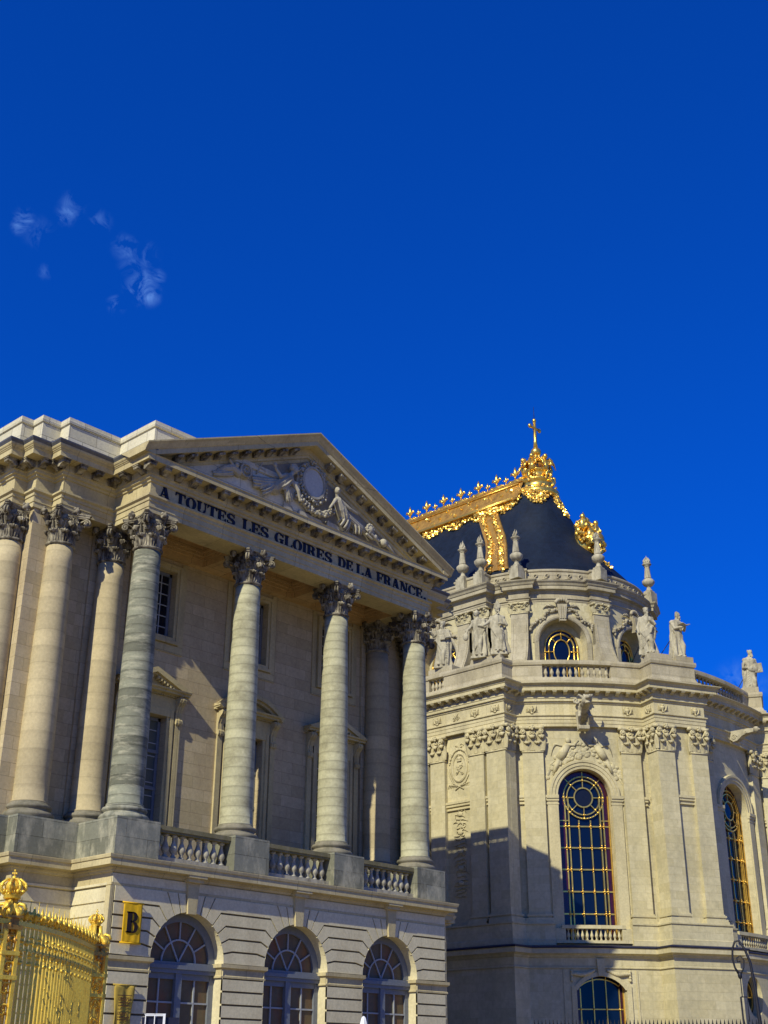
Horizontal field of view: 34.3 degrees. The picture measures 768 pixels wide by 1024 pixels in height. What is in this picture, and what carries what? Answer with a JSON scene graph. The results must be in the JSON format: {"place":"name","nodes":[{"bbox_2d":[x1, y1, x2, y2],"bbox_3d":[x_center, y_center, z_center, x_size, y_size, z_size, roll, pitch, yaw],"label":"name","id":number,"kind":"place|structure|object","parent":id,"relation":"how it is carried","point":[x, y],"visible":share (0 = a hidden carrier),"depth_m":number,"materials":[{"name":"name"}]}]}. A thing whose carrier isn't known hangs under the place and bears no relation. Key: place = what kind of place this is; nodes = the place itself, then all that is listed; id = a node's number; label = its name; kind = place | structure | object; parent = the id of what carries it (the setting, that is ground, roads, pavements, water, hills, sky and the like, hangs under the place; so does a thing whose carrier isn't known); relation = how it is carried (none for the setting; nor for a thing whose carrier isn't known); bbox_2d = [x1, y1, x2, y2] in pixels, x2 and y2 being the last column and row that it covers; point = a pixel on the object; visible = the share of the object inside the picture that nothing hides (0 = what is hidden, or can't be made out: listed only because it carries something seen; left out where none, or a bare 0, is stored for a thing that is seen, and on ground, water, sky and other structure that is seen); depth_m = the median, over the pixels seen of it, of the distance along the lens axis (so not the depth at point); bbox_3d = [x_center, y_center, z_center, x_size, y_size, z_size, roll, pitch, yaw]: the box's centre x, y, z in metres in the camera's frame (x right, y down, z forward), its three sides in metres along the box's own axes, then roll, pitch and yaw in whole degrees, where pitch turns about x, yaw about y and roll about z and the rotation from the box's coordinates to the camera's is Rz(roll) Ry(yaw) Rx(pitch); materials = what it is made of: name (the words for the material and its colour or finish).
{"place":"outdoors","nodes":[
{"label":"outdoors","id":0,"kind":"place"},
{"bbox_2d":[142,1013,178,1023],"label":"entrance booth","id":1,"kind":"object","parent":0,"point":[158,1020],"visible":1,"depth_m":37.52,"materials":[{"name":"white paint"}]},
{"bbox_2d":[0,415,458,1023],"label":"palace wing","id":2,"kind":"structure","parent":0,"point":[212,711],"depth_m":51.18,"materials":[{"name":"beige stone"}]},
{"bbox_2d":[113,983,136,1023],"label":"banner","id":3,"kind":"object","parent":2,"relation":"attached to","point":[123,997],"visible":1,"depth_m":42.07,"materials":[{"name":"fabric"}]},
{"bbox_2d":[119,901,143,944],"bbox_3d":[-8.795,14.284,43.264,0.186,1.388,0.890,-21,-32,39],"label":"banner","id":4,"kind":"object","parent":2,"relation":"attached to","point":[132,921],"visible":1,"depth_m":43.20,"materials":[{"name":"yellow fabric"}]},
{"bbox_2d":[143,716,160,820],"bbox_3d":[-10.040,11.335,50.180,0.130,6.480,1.920,-21,-32,39],"label":"window","id":5,"kind":"structure","parent":2,"relation":"in","point":[154,723],"depth_m":51.15,"materials":[{"name":"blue glass"}]},
{"bbox_2d":[156,571,171,635],"bbox_3d":[-9.949,3.863,53.509,0.120,2.960,1.800,-21,-32,39],"label":"window","id":6,"kind":"structure","parent":2,"relation":"in","point":[165,580],"depth_m":53.94,"materials":[{"name":"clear glass"}]},
{"bbox_2d":[146,913,215,1023],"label":"arched door","id":7,"kind":"structure","parent":2,"relation":"in","point":[180,979],"depth_m":44.98,"materials":[{"name":"blue glass"}]},
{"bbox_2d":[252,742,256,824],"bbox_3d":[-6.387,12.962,53.733,0.130,6.480,1.920,-21,-32,39],"label":"window","id":8,"kind":"structure","parent":2,"relation":"in","point":[255,742],"depth_m":55.01,"materials":[{"name":"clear glass"}]},
{"bbox_2d":[258,605,262,663],"bbox_3d":[-6.295,5.491,57.062,0.120,2.960,1.800,-21,-32,39],"label":"window","id":9,"kind":"structure","parent":2,"relation":"in","point":[261,607],"depth_m":57.65,"materials":[{"name":"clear glass"}]},
{"bbox_2d":[262,926,319,1023],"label":"arched door","id":10,"kind":"structure","parent":2,"relation":"in","point":[290,989],"depth_m":48.55,"materials":[{"name":"blue glass"}]},
{"bbox_2d":[315,757,318,841],"bbox_3d":[-2.733,14.590,57.286,0.130,6.480,1.920,-21,-32,39],"label":"window","id":11,"kind":"structure","parent":2,"relation":"in","point":[318,757],"depth_m":57.62,"materials":[{"name":"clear glass"}]},
{"bbox_2d":[321,627,323,681],"bbox_3d":[-2.642,7.119,60.615,0.120,2.960,1.800,-21,-32,39],"label":"window","id":12,"kind":"structure","parent":2,"relation":"in","point":[323,627],"depth_m":60.48,"materials":[{"name":"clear glass"}]},
{"bbox_2d":[362,937,409,1023],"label":"arched door","id":13,"kind":"structure","parent":2,"relation":"in","point":[386,985],"depth_m":52.20,"materials":[{"name":"blue glass"}]},
{"bbox_2d":[360,1016,366,1023],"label":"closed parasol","id":14,"kind":"object","parent":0,"point":[363,1020],"visible":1,"depth_m":32.36,"materials":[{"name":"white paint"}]},
{"bbox_2d":[0,0,767,712],"label":"sky","id":15,"kind":"structure","parent":0,"point":[395,232],"materials":[{"name":"blue"}]},
{"bbox_2d":[406,407,767,1023],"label":"royal chapel","id":16,"kind":"structure","parent":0,"point":[598,821],"depth_m":78.27,"materials":[{"name":"stone"}]},
{"bbox_2d":[430,621,452,668],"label":"statue","id":17,"kind":"object","parent":16,"relation":"on","point":[443,636],"visible":0.94,"depth_m":84.59,"materials":[{"name":"stone"}]},
{"bbox_2d":[432,649,455,690],"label":"clerestory window","id":18,"kind":"structure","parent":16,"relation":"in","point":[453,651],"depth_m":92.58,"materials":[{"name":"gold glass"}]},
{"bbox_2d":[455,541,468,590],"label":"torch urn","id":19,"kind":"object","parent":16,"relation":"on","point":[462,567],"visible":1,"depth_m":92.50,"materials":[{"name":"stone"}]},
{"bbox_2d":[463,610,490,660],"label":"statue","id":20,"kind":"object","parent":16,"relation":"on","point":[480,645],"visible":0.98,"depth_m":82.58,"materials":[{"name":"stone"}]},
{"bbox_2d":[473,535,488,584],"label":"torch urn","id":21,"kind":"object","parent":16,"relation":"on","point":[480,563],"visible":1,"depth_m":91.40,"materials":[{"name":"stone"}]},
{"bbox_2d":[483,600,510,657],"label":"statue","id":22,"kind":"object","parent":16,"relation":"on","point":[498,626],"visible":0.98,"depth_m":81.94,"materials":[{"name":"stone"}]},
{"bbox_2d":[509,530,524,579],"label":"torch urn","id":23,"kind":"object","parent":16,"relation":"on","point":[516,570],"visible":1,"depth_m":90.22,"materials":[{"name":"stone"}]},
{"bbox_2d":[544,630,579,676],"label":"clerestory window","id":24,"kind":"structure","parent":16,"relation":"in","point":[559,644],"depth_m":88.70,"materials":[{"name":"blue glass"}]},
{"bbox_2d":[558,771,617,940],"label":"tall window","id":25,"kind":"structure","parent":16,"relation":"in","point":[585,835],"depth_m":76.52,"materials":[{"name":"blue glass"}]},
{"bbox_2d":[591,532,606,581],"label":"torch urn","id":26,"kind":"object","parent":16,"relation":"on","point":[599,572],"visible":1,"depth_m":90.51,"materials":[{"name":"stone"}]},
{"bbox_2d":[577,976,625,1023],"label":"low window","id":27,"kind":"structure","parent":16,"relation":"in","point":[601,999],"depth_m":72.43,"materials":[{"name":"blue glass"}]},
{"bbox_2d":[620,640,633,662],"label":"clerestory window","id":28,"kind":"structure","parent":16,"relation":"in","point":[626,652],"depth_m":91.12,"materials":[{"name":"blue glass"}]},
{"bbox_2d":[632,607,658,661],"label":"statue","id":29,"kind":"object","parent":16,"relation":"on","point":[646,629],"visible":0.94,"depth_m":82.06,"materials":[{"name":"stone"}]},
{"bbox_2d":[642,557,657,604],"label":"torch urn","id":30,"kind":"object","parent":16,"relation":"on","point":[648,581],"visible":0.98,"depth_m":94.96,"materials":[{"name":"stone"}]},
{"bbox_2d":[661,611,689,656],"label":"statue","id":31,"kind":"object","parent":16,"relation":"on","point":[677,644],"visible":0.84,"depth_m":82.66,"materials":[{"name":"stone"}]},
{"bbox_2d":[722,786,754,946],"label":"tall window","id":32,"kind":"structure","parent":16,"relation":"in","point":[732,817],"depth_m":80.59,"materials":[{"name":"blue glass"}]},
{"bbox_2d":[747,981,753,1013],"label":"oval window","id":33,"kind":"structure","parent":16,"relation":"in","point":[749,990],"depth_m":75.89,"materials":[{"name":"black glass"}]},
{"bbox_2d":[739,650,762,688],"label":"statue","id":34,"kind":"object","parent":16,"relation":"attached to","point":[751,667],"visible":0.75,"depth_m":90.16,"materials":[{"name":"stone"}]},
{"label":"ground","id":35,"kind":"structure","parent":0,"visible":0},
{"bbox_2d":[0,869,27,1023],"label":"gate pillar","id":36,"kind":"structure","parent":35,"relation":"on","point":[12,892],"depth_m":21.95,"materials":[{"name":"gold metal"}]},
{"bbox_2d":[0,900,108,1023],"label":"gilded railing","id":37,"kind":"object","parent":35,"relation":"on","point":[62,961],"visible":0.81,"depth_m":23.44,"materials":[{"name":"gold metal"}]},
{"bbox_2d":[88,909,111,1023],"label":"gate pillar","id":38,"kind":"structure","parent":35,"relation":"on","point":[97,922],"depth_m":26.79,"materials":[{"name":"gold metal"}]},
{"bbox_2d":[94,939,109,1023],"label":"gate pillar","id":39,"kind":"structure","parent":35,"relation":"on","point":[100,979],"depth_m":27.58,"materials":[{"name":"gold metal"}]},
{"bbox_2d":[534,1019,765,1023],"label":"iron fence","id":40,"kind":"object","parent":35,"relation":"on","point":[653,1022],"visible":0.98,"depth_m":40.73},
{"bbox_2d":[731,940,761,1023],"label":"lamp post","id":41,"kind":"object","parent":35,"relation":"on","point":[754,987],"visible":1,"depth_m":27.11,"materials":[{"name":"metal"}]}
]}

